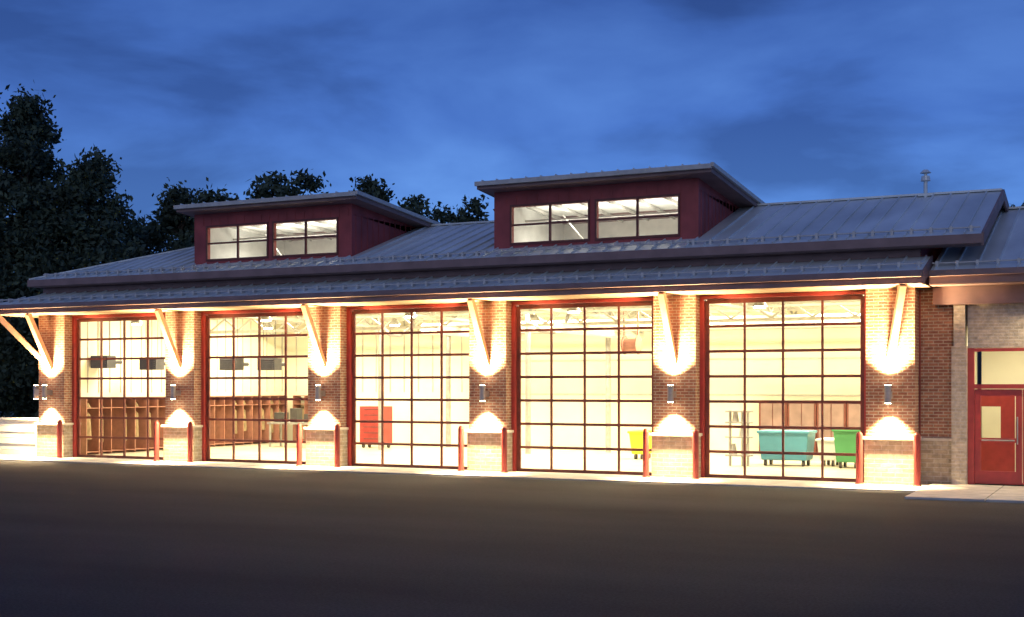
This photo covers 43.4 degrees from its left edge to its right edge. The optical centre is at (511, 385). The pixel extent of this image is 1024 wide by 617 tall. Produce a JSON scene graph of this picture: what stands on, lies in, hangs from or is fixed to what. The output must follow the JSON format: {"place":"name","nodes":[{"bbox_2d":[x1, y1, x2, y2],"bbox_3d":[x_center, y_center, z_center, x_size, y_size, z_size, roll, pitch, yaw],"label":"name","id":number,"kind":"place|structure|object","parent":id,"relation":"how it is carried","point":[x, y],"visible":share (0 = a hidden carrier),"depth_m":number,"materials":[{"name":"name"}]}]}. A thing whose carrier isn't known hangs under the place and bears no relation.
{"place":"outdoors","nodes":[
{"label":"outdoors","id":0,"kind":"place"},
{"bbox_2d":[0,417,38,455],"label":"fence","id":1,"kind":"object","parent":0,"point":[18,436],"depth_m":41.07,"materials":[{"name":"white paint"}]},
{"bbox_2d":[91,322,121,367],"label":"unit heater","id":2,"kind":"object","parent":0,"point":[106,363],"visible":0.83,"depth_m":41.60,"materials":[{"name":"metal"}]},
{"bbox_2d":[132,306,764,328],"bbox_3d":[-1.081,-2.010,37.966,22.312,0.140,4.600,0,0,26],"label":"pendant bulb","id":3,"kind":"object","parent":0,"point":[415,317],"visible":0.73,"depth_m":38.59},
{"bbox_2d":[0,284,906,369],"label":"canopy strut","id":4,"kind":"object","parent":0,"point":[44,359],"visible":1,"depth_m":32.88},
{"bbox_2d":[0,256,930,304],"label":"canopy roof","id":5,"kind":"structure","parent":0,"point":[760,272],"depth_m":31.48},
{"bbox_2d":[0,261,923,302],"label":"canopy snow guard","id":6,"kind":"object","parent":5,"relation":"on","point":[456,282],"visible":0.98,"depth_m":32.62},
{"bbox_2d":[1,255,926,304],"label":"canopy seams","id":7,"kind":"object","parent":5,"relation":"on","point":[668,270],"visible":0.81,"depth_m":34.10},
{"bbox_2d":[0,283,930,317],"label":"canopy soffit","id":8,"kind":"structure","parent":5,"relation":"attached to","point":[699,292],"depth_m":32.14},
{"bbox_2d":[87,442,855,477],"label":"interior floor","id":9,"kind":"structure","parent":0,"point":[598,460],"depth_m":38.53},
{"bbox_2d":[81,396,164,454],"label":"gear locker","id":10,"kind":"object","parent":9,"relation":"on","point":[114,408],"visible":0.58,"depth_m":42.47,"materials":[{"name":"paint"}]},
{"bbox_2d":[210,395,284,446],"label":"gear locker","id":11,"kind":"object","parent":9,"relation":"on","point":[246,409],"visible":0.49,"depth_m":48.28,"materials":[{"name":"paint"}]},
{"bbox_2d":[267,408,307,446],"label":"work bench","id":12,"kind":"object","parent":9,"relation":"on","point":[295,413],"visible":0.43,"depth_m":46.21,"materials":[{"name":"wood"}]},
{"bbox_2d":[293,395,307,440],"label":"gear locker","id":13,"kind":"object","parent":9,"relation":"on","point":[296,403],"visible":0.12,"depth_m":50.45,"materials":[{"name":"paint"}]},
{"bbox_2d":[360,406,391,447],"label":"tool chest","id":14,"kind":"object","parent":9,"relation":"on","point":[368,432],"visible":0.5,"depth_m":45.63,"materials":[{"name":"red paint"}]},
{"bbox_2d":[81,302,859,450],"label":"interior walls","id":15,"kind":"structure","parent":9,"relation":"on","point":[630,413],"depth_m":45.53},
{"bbox_2d":[87,317,461,392],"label":"liner ribs","id":16,"kind":"object","parent":15,"relation":"attached to","point":[242,355],"visible":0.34,"depth_m":47.93,"materials":[{"name":"grey metal"}]},
{"bbox_2d":[210,300,859,336],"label":"roof joists","id":17,"kind":"object","parent":15,"relation":"attached to","point":[735,307],"visible":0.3,"depth_m":40.47,"materials":[{"name":"grey metal"}]},
{"bbox_2d":[139,320,164,369],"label":"unit heater","id":18,"kind":"object","parent":17,"relation":"hanging from","point":[156,364],"visible":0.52,"depth_m":42.11,"materials":[{"name":"metal"}]},
{"bbox_2d":[219,318,248,369],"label":"unit heater","id":19,"kind":"object","parent":17,"relation":"hanging from","point":[226,364],"visible":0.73,"depth_m":42.71,"materials":[{"name":"metal"}]},
{"bbox_2d":[257,320,284,369],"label":"unit heater","id":20,"kind":"object","parent":17,"relation":"hanging from","point":[272,363],"visible":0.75,"depth_m":42.73,"materials":[{"name":"metal"}]},
{"bbox_2d":[130,302,767,327],"bbox_3d":[-1.081,-2.355,37.966,22.420,0.750,4.700,0,0,26],"label":"pendant shade","id":21,"kind":"object","parent":17,"relation":"hanging from","point":[535,317],"visible":0.4,"depth_m":39.34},
{"bbox_2d":[290,302,859,319],"bbox_3d":[1.099,-2.275,37.520,20.000,0.170,2.270,0,0,26],"label":"sprinkler pipe","id":22,"kind":"object","parent":17,"relation":"attached to","point":[649,309],"visible":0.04,"depth_m":37.66,"materials":[{"name":"red metal"}]},
{"bbox_2d":[621,311,641,354],"bbox_3d":[3.715,-1.830,40.078,0.500,1.700,0.591,0,0,26],"label":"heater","id":23,"kind":"object","parent":17,"relation":"hanging from","point":[632,344],"visible":0.81,"depth_m":39.95,"materials":[{"name":"paint"}]},
{"bbox_2d":[421,313,859,340],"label":"air duct","id":24,"kind":"object","parent":17,"relation":"attached to","point":[629,334],"visible":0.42,"depth_m":40.28,"materials":[{"name":"metal"}]},
{"bbox_2d":[379,309,569,336],"bbox_3d":[-1.258,-2.035,40.445,6.916,0.929,0.120,0,0,26],"label":"exhaust hose","id":25,"kind":"object","parent":24,"relation":"attached to","point":[535,325],"visible":0.41,"depth_m":39.51,"materials":[{"name":"yellow rubber"}]},
{"bbox_2d":[521,326,859,395],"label":"wall rails","id":26,"kind":"object","parent":15,"relation":"attached to","point":[723,359],"depth_m":42.98,"materials":[{"name":"grey metal"}]},
{"bbox_2d":[627,430,651,458],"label":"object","id":27,"kind":"object","parent":9,"relation":"on","point":[636,438],"visible":0.59,"depth_m":38.54,"materials":[{"name":"yellow plastic"}]},
{"bbox_2d":[725,410,752,465],"bbox_3d":[6.218,1.430,35.241,0.700,1.520,0.300,0,0,26],"label":"tool stand","id":28,"kind":"object","parent":9,"relation":"on","point":[735,419],"visible":0.82,"depth_m":35.18,"materials":[{"name":"grey metal"}]},
{"bbox_2d":[756,429,816,466],"bbox_3d":[7.622,1.720,35.668,1.450,0.980,1.040,0,0,26],"label":"waste bin","id":29,"kind":"object","parent":9,"relation":"on","point":[796,440],"visible":0.98,"depth_m":35.29,"materials":[{"name":"teal plastic"}]},
{"bbox_2d":[759,400,859,451],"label":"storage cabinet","id":30,"kind":"object","parent":9,"relation":"on","point":[809,414],"visible":0.16,"depth_m":41.56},
{"bbox_2d":[815,438,838,465],"bbox_3d":[8.830,1.830,35.636,0.650,0.760,1.040,0,0,26],"label":"storage tub","id":31,"kind":"object","parent":9,"relation":"on","point":[829,445],"visible":0.5,"depth_m":35.24,"materials":[{"name":"white paint"}]},
{"bbox_2d":[832,430,859,468],"bbox_3d":[9.130,1.680,34.711,0.800,1.060,1.040,0,0,26],"label":"recycling bin","id":32,"kind":"object","parent":9,"relation":"on","point":[844,441],"visible":0.49,"depth_m":34.33,"materials":[{"name":"green plastic"}]},
{"bbox_2d":[919,248,980,435],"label":"gable wall","id":33,"kind":"structure","parent":9,"relation":"on","point":[934,252],"depth_m":29.55,"materials":[{"name":"red"}]},
{"bbox_2d":[37,425,912,484],"bbox_3d":[-2.768,1.710,34.394,26.270,1.020,0.680,0,0,26],"label":"pier stone base","id":34,"kind":"object","parent":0,"point":[888,462],"visible":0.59,"depth_m":32.93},
{"bbox_2d":[34,422,921,440],"bbox_3d":[-2.783,1.165,34.363,26.350,0.070,0.770,0,0,26],"label":"pier cap","id":35,"kind":"object","parent":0,"point":[650,434],"visible":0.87,"depth_m":32.86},
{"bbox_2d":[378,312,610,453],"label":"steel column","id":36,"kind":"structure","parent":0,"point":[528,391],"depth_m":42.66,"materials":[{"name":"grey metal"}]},
{"bbox_2d":[0,460,1023,616],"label":"asphalt lot","id":37,"kind":"structure","parent":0,"point":[95,540],"depth_m":17.66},
{"bbox_2d":[0,455,928,491],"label":"concrete apron","id":38,"kind":"object","parent":37,"relation":"on","point":[651,479],"visible":0.62,"depth_m":31.85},
{"bbox_2d":[56,419,62,457],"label":"bollard","id":39,"kind":"object","parent":38,"relation":"on","point":[59,438],"visible":0.93,"depth_m":39.07,"materials":[{"name":"metal"}]},
{"bbox_2d":[72,313,164,456],"bbox_3d":[-11.735,0.010,38.957,3.990,4.360,0.260,0,0,26],"label":"door jamb","id":40,"kind":"object","parent":38,"relation":"on","point":[74,368],"depth_m":39.68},
{"bbox_2d":[77,316,164,459],"bbox_3d":[-11.733,0.070,38.962,3.770,4.310,0.056,0,0,26],"label":"overhead door grid","id":41,"kind":"object","parent":40,"relation":"attached to","point":[101,378],"visible":0.68,"depth_m":39.12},
{"bbox_2d":[153,421,159,460],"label":"bollard","id":42,"kind":"object","parent":38,"relation":"on","point":[156,440],"visible":0.88,"depth_m":37.41,"materials":[{"name":"metal"}]},
{"bbox_2d":[187,421,192,462],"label":"bollard","id":43,"kind":"object","parent":38,"relation":"on","point":[190,442],"visible":0.86,"depth_m":36.86,"materials":[{"name":"metal"}]},
{"bbox_2d":[201,308,301,460],"bbox_3d":[-7.214,0.010,36.752,3.990,4.360,0.260,0,0,26],"label":"door jamb","id":44,"kind":"object","parent":38,"relation":"on","point":[204,314],"depth_m":37.48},
{"bbox_2d":[206,312,307,463],"bbox_3d":[-7.212,0.070,36.757,3.770,4.310,0.056,0,0,26],"label":"overhead door grid","id":45,"kind":"object","parent":44,"relation":"attached to","point":[233,419],"visible":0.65,"depth_m":36.88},
{"bbox_2d":[296,423,302,465],"bbox_3d":[-5.831,1.617,35.265,0.187,1.205,0.190,0,0,26],"label":"bollard","id":46,"kind":"object","parent":38,"relation":"on","point":[299,444],"visible":0.94,"depth_m":35.21,"materials":[{"name":"metal"}]},
{"bbox_2d":[334,424,340,466],"bbox_3d":[-4.716,1.617,34.722,0.187,1.205,0.190,0,0,26],"label":"bollard","id":47,"kind":"object","parent":38,"relation":"on","point":[336,445],"visible":0.87,"depth_m":34.66,"materials":[{"name":"metal"}]},
{"bbox_2d":[347,303,467,465],"bbox_3d":[-2.693,0.010,34.547,3.990,4.360,0.260,0,0,26],"label":"door jamb","id":48,"kind":"object","parent":38,"relation":"on","point":[349,366],"depth_m":35.27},
{"bbox_2d":[352,307,468,469],"bbox_3d":[-2.691,0.070,34.551,3.770,4.310,0.056,0,0,26],"label":"overhead door grid","id":49,"kind":"object","parent":48,"relation":"attached to","point":[411,377],"visible":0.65,"depth_m":34.59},
{"bbox_2d":[457,426,464,471],"bbox_3d":[-1.310,1.617,33.060,0.187,1.205,0.190,0,0,26],"label":"bollard","id":50,"kind":"object","parent":38,"relation":"on","point":[460,448],"visible":0.9,"depth_m":33.00,"materials":[{"name":"metal"}]},
{"bbox_2d":[39,287,918,436],"bbox_3d":[-2.755,-0.535,34.421,26.210,3.330,0.620,0,0,26],"label":"pier brick","id":51,"kind":"object","parent":38,"relation":"on","point":[898,416],"visible":0.83,"depth_m":32.93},
{"bbox_2d":[33,385,891,402],"bbox_3d":[-3.314,0.190,34.352,26.245,0.420,0.715,0,0,26],"label":"wall sconce","id":52,"kind":"object","parent":51,"relation":"attached to","point":[319,393],"depth_m":34.92,"materials":[{"name":"grey metal"}]},
{"bbox_2d":[47,249,920,315],"bbox_3d":[-2.721,-2.725,34.616,26.400,1.110,0.240,0,0,26],"label":"front header","id":53,"kind":"object","parent":51,"relation":"on","point":[534,300],"visible":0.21,"depth_m":32.49,"materials":[{"name":"metal"}]},
{"bbox_2d":[43,249,919,293],"bbox_3d":[-2.783,-2.967,34.488,26.440,0.475,0.040,0,0,26],"label":"siding band","id":54,"kind":"object","parent":53,"relation":"attached to","point":[859,255],"visible":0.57,"depth_m":32.97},
{"bbox_2d":[501,426,507,472],"bbox_3d":[-0.196,1.617,32.517,0.187,1.205,0.190,0,0,26],"label":"bollard","id":55,"kind":"object","parent":38,"relation":"on","point":[504,449],"visible":0.89,"depth_m":32.46,"materials":[{"name":"metal"}]},
{"bbox_2d":[511,297,652,470],"bbox_3d":[1.828,0.010,32.342,3.990,4.360,0.260,0,0,26],"label":"door jamb","id":56,"kind":"object","parent":38,"relation":"on","point":[514,305],"depth_m":33.07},
{"bbox_2d":[517,301,652,475],"bbox_3d":[1.830,0.070,32.346,3.770,4.310,0.056,0,0,26],"label":"overhead door grid","id":57,"kind":"object","parent":56,"relation":"attached to","point":[551,400],"visible":0.72,"depth_m":32.36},
{"bbox_2d":[642,428,649,477],"bbox_3d":[3.211,1.617,30.855,0.187,1.205,0.190,0,0,26],"label":"bollard","id":58,"kind":"object","parent":38,"relation":"on","point":[645,452],"visible":0.91,"depth_m":30.79,"materials":[{"name":"metal"}]},
{"bbox_2d":[692,429,699,478],"bbox_3d":[4.325,1.617,30.311,0.187,1.205,0.190,0,0,26],"label":"bollard","id":59,"kind":"object","parent":38,"relation":"on","point":[695,453],"visible":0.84,"depth_m":30.25,"materials":[{"name":"metal"}]},
{"bbox_2d":[700,290,865,476],"bbox_3d":[6.349,0.010,30.137,3.990,4.360,0.260,0,0,26],"label":"door jamb","id":60,"kind":"object","parent":38,"relation":"on","point":[703,299],"depth_m":30.76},
{"bbox_2d":[705,294,863,481],"bbox_3d":[6.351,0.070,30.141,3.770,4.310,0.056,0,0,26],"label":"overhead door grid","id":61,"kind":"object","parent":60,"relation":"attached to","point":[744,376],"visible":0.93,"depth_m":30.12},
{"bbox_2d":[855,432,863,484],"bbox_3d":[7.732,1.617,28.650,0.187,1.205,0.190,0,0,26],"label":"bollard","id":62,"kind":"object","parent":38,"relation":"on","point":[859,458],"visible":0.91,"depth_m":28.58,"materials":[{"name":"metal"}]},
{"bbox_2d":[912,433,921,486],"bbox_3d":[8.846,1.617,28.107,0.187,1.205,0.190,0,0,26],"label":"bollard","id":63,"kind":"object","parent":38,"relation":"on","point":[916,459],"visible":0.91,"depth_m":28.04,"materials":[{"name":"metal"}]},
{"bbox_2d":[0,411,1023,485],"bbox_3d":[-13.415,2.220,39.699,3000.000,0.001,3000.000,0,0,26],"label":"ground","id":64,"kind":"structure","parent":0,"point":[10,416],"depth_m":29.01,"materials":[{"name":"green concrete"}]},
{"bbox_2d":[0,217,16,416],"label":"deciduous tree","id":65,"kind":"object","parent":64,"relation":"on","point":[5,354],"visible":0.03,"depth_m":59.02,"materials":[{"name":"green plant"}]},
{"bbox_2d":[0,80,100,417],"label":"deciduous tree","id":66,"kind":"object","parent":64,"relation":"on","point":[26,130],"visible":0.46,"depth_m":58.46,"materials":[{"name":"green plant"}]},
{"bbox_2d":[0,145,151,417],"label":"deciduous tree","id":67,"kind":"object","parent":64,"relation":"on","point":[93,178],"visible":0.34,"depth_m":58.28,"materials":[{"name":"green plant"}]},
{"bbox_2d":[129,177,202,256],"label":"deciduous tree","id":68,"kind":"object","parent":64,"relation":"on","point":[171,217],"visible":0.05,"depth_m":63.57,"materials":[{"name":"green plant"}]},
{"bbox_2d":[163,177,233,251],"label":"deciduous tree","id":69,"kind":"object","parent":64,"relation":"on","point":[205,196],"visible":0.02,"depth_m":61.14,"materials":[{"name":"green plant"}]},
{"bbox_2d":[6,168,1023,409],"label":"treeline","id":70,"kind":"object","parent":64,"relation":"on","point":[269,187],"visible":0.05,"depth_m":71.72,"materials":[{"name":"green plant"}]},
{"bbox_2d":[981,352,981,437],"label":"wing rear walls","id":71,"kind":"structure","parent":64,"relation":"on","point":[981,383],"depth_m":39.86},
{"bbox_2d":[967,326,1023,482],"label":"vestibule interior","id":72,"kind":"object","parent":71,"relation":"in","point":[1002,367],"visible":0.09,"depth_m":31.19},
{"bbox_2d":[968,348,1023,483],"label":"entrance frame","id":73,"kind":"object","parent":71,"relation":"attached to","point":[972,386],"visible":1,"depth_m":28.38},
{"bbox_2d":[975,389,1021,484],"bbox_3d":[10.659,1.110,28.207,0.980,2.080,0.050,0,0,26],"label":"entrance door leaf","id":74,"kind":"object","parent":73,"relation":"in","point":[998,477],"visible":1,"depth_m":28.18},
{"bbox_2d":[981,417,1017,444],"bbox_3d":[10.663,0.970,28.130,0.755,0.600,0.085,0,0,26],"label":"door pull","id":75,"kind":"object","parent":73,"relation":"attached to","point":[1006,440],"depth_m":28.01,"materials":[{"name":"grey metal"}]},
{"bbox_2d":[0,0,1023,262],"label":"sky","id":76,"kind":"structure","parent":0,"point":[795,100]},
{"bbox_2d":[481,163,700,180],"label":"dormer roof seams","id":77,"kind":"object","parent":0,"point":[586,172],"visible":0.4,"depth_m":32.27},
{"bbox_2d":[514,197,677,242],"bbox_3d":[3.030,-4.080,34.726,5.390,1.800,4.220,0,0,26],"label":"dormer interior","id":78,"kind":"object","parent":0,"point":[534,233],"visible":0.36,"depth_m":36.33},
{"bbox_2d":[525,198,677,238],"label":"dormer rafters","id":79,"kind":"object","parent":78,"relation":"attached to","point":[606,214],"visible":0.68,"depth_m":34.89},
{"bbox_2d":[921,440,950,484],"bbox_3d":[9.522,1.720,28.829,0.679,1.000,0.230,0,0,26],"label":"wing stone base","id":80,"kind":"object","parent":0,"point":[935,461],"visible":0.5,"depth_m":28.73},
{"bbox_2d":[921,438,950,440],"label":"wing stone sill","id":81,"kind":"structure","parent":80,"relation":"on","point":[936,439],"depth_m":28.70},
{"bbox_2d":[921,289,953,437],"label":"wing brick wall","id":82,"kind":"structure","parent":0,"point":[936,332],"depth_m":28.76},
{"bbox_2d":[951,305,967,484],"bbox_3d":[9.938,0.195,28.542,0.320,3.950,0.380,0,0,26],"label":"wing pilaster","id":83,"kind":"object","parent":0,"point":[959,411],"visible":1,"depth_m":28.39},
{"bbox_2d":[905,483,1023,502],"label":"sidewalk","id":84,"kind":"structure","parent":0,"point":[979,493],"depth_m":25.98,"materials":[{"name":"concrete"}]},
{"bbox_2d":[929,281,1023,286],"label":"wing soffit","id":85,"kind":"structure","parent":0,"point":[979,284],"depth_m":27.89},
{"bbox_2d":[931,209,1023,269],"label":"wing roof","id":86,"kind":"structure","parent":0,"point":[997,241],"depth_m":29.20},
{"bbox_2d":[928,267,1023,304],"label":"wing fascia","id":87,"kind":"structure","parent":86,"relation":"attached to","point":[988,294],"depth_m":27.88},
{"bbox_2d":[932,258,1023,266],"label":"wing snow guard","id":88,"kind":"object","parent":86,"relation":"on","point":[978,261],"visible":0.94,"depth_m":27.87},
{"bbox_2d":[934,206,1023,269],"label":"wing roof seams","id":89,"kind":"object","parent":86,"relation":"attached to","point":[986,244],"visible":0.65,"depth_m":29.39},
{"bbox_2d":[968,303,1023,347],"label":"wall","id":90,"kind":"structure","parent":0,"point":[995,325],"depth_m":28.20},
{"bbox_2d":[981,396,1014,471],"bbox_3d":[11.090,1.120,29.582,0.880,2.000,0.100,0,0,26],"label":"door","id":91,"kind":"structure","parent":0,"point":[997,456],"depth_m":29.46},
{"bbox_2d":[1023,389,1023,484],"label":"entrance door leaf","id":92,"kind":"object","parent":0,"point":[1023,436],"visible":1,"depth_m":27.96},
{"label":"rear walls","id":93,"kind":"object","parent":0,"visible":0},
{"bbox_2d":[0,256,932,313],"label":"canopy fascia","id":94,"kind":"structure","parent":93,"relation":"attached to","point":[928,266],"depth_m":31.55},
{"bbox_2d":[0,271,920,309],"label":"canopy gutter","id":95,"kind":"object","parent":94,"relation":"attached to","point":[596,285],"visible":1,"depth_m":31.59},
{"bbox_2d":[33,191,1003,279],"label":"roof","id":96,"kind":"structure","parent":93,"relation":"on","point":[964,215],"depth_m":31.97,"materials":[{"name":"metal"}]},
{"bbox_2d":[43,267,178,277],"bbox_3d":[-12.153,-3.435,38.910,5.360,0.130,0.150,0,0,26],"label":"snow guard","id":97,"kind":"object","parent":96,"relation":"on","point":[139,270],"visible":0.88,"depth_m":38.83,"materials":[{"name":"grey metal"}]},
{"bbox_2d":[178,259,336,270],"bbox_3d":[-7.250,-3.435,36.519,5.550,0.130,0.150,0,0,26],"label":"snow guard","id":98,"kind":"object","parent":96,"relation":"on","point":[275,263],"visible":0.99,"depth_m":36.47,"materials":[{"name":"grey metal"}]},
{"bbox_2d":[194,203,414,264],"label":"dormer walls","id":99,"kind":"structure","parent":96,"relation":"on","point":[346,235],"depth_m":36.98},
{"bbox_2d":[206,217,337,260],"bbox_3d":[-6.954,-4.215,37.126,4.660,1.050,0.100,0,0,26],"label":"dormer window frame","id":100,"kind":"object","parent":99,"relation":"in","point":[273,239],"visible":1,"depth_m":37.04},
{"bbox_2d":[210,220,335,258],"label":"dormer interior","id":101,"kind":"object","parent":99,"relation":"in","point":[246,249],"visible":0.2,"depth_m":40.30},
{"bbox_2d":[229,221,335,254],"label":"dormer rafters","id":102,"kind":"object","parent":101,"relation":"attached to","point":[329,232],"visible":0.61,"depth_m":39.38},
{"bbox_2d":[176,195,431,240],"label":"dormer fascia","id":103,"kind":"structure","parent":99,"relation":"attached to","point":[379,208],"depth_m":36.93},
{"bbox_2d":[174,190,441,223],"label":"dormer edge trim","id":104,"kind":"structure","parent":103,"relation":"attached to","point":[315,196],"depth_m":36.54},
{"bbox_2d":[195,208,415,253],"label":"dormer battens","id":105,"kind":"object","parent":99,"relation":"attached to","point":[330,216],"visible":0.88,"depth_m":36.89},
{"bbox_2d":[337,251,481,262],"bbox_3d":[-2.756,-3.435,34.327,4.450,0.130,0.150,0,0,26],"label":"snow guard","id":106,"kind":"object","parent":96,"relation":"on","point":[394,257],"visible":0.95,"depth_m":34.26,"materials":[{"name":"grey metal"}]},
{"bbox_2d":[32,243,983,287],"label":"soffit","id":107,"kind":"structure","parent":96,"relation":"attached to","point":[654,259],"depth_m":32.27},
{"bbox_2d":[29,188,1001,279],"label":"roof seams","id":108,"kind":"object","parent":96,"relation":"on","point":[968,192],"visible":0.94,"depth_m":34.30,"materials":[{"name":"metal"}]},
{"bbox_2d":[27,189,1009,286],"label":"fascia","id":109,"kind":"structure","parent":96,"relation":"attached to","point":[981,237],"depth_m":31.89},
{"bbox_2d":[482,240,689,253],"bbox_3d":[1.761,-3.435,32.124,5.600,0.130,0.150,0,0,26],"label":"snow guard","id":110,"kind":"object","parent":96,"relation":"on","point":[576,247],"visible":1,"depth_m":32.01,"materials":[{"name":"grey metal"}]},
{"bbox_2d":[494,178,738,248],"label":"dormer walls","id":111,"kind":"structure","parent":96,"relation":"on","point":[690,214],"depth_m":32.64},
{"bbox_2d":[510,193,679,244],"bbox_3d":[2.057,-4.215,32.731,4.660,1.050,0.100,0,0,26],"label":"dormer window frame","id":112,"kind":"object","parent":111,"relation":"in","point":[637,217],"visible":1,"depth_m":32.65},
{"bbox_2d":[495,183,735,235],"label":"dormer battens","id":113,"kind":"object","parent":111,"relation":"attached to","point":[657,194],"visible":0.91,"depth_m":32.47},
{"bbox_2d":[477,168,757,224],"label":"dormer fascia","id":114,"kind":"structure","parent":111,"relation":"attached to","point":[723,186],"depth_m":32.58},
{"bbox_2d":[474,162,764,203],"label":"dormer edge trim","id":115,"kind":"structure","parent":114,"relation":"attached to","point":[730,178],"depth_m":32.10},
{"bbox_2d":[689,225,979,244],"bbox_3d":[7.239,-3.435,29.453,6.590,0.130,0.150,0,0,26],"label":"snow guard","id":116,"kind":"object","parent":96,"relation":"on","point":[836,234],"visible":1,"depth_m":29.31,"materials":[{"name":"grey metal"}]},
{"bbox_2d":[918,170,932,196],"bbox_3d":[10.449,-5.095,32.510,0.360,0.730,0.280,0,0,26],"label":"roof vent stack","id":117,"kind":"object","parent":96,"relation":"on","point":[925,178],"visible":0.98,"depth_m":32.46,"materials":[{"name":"metal"}]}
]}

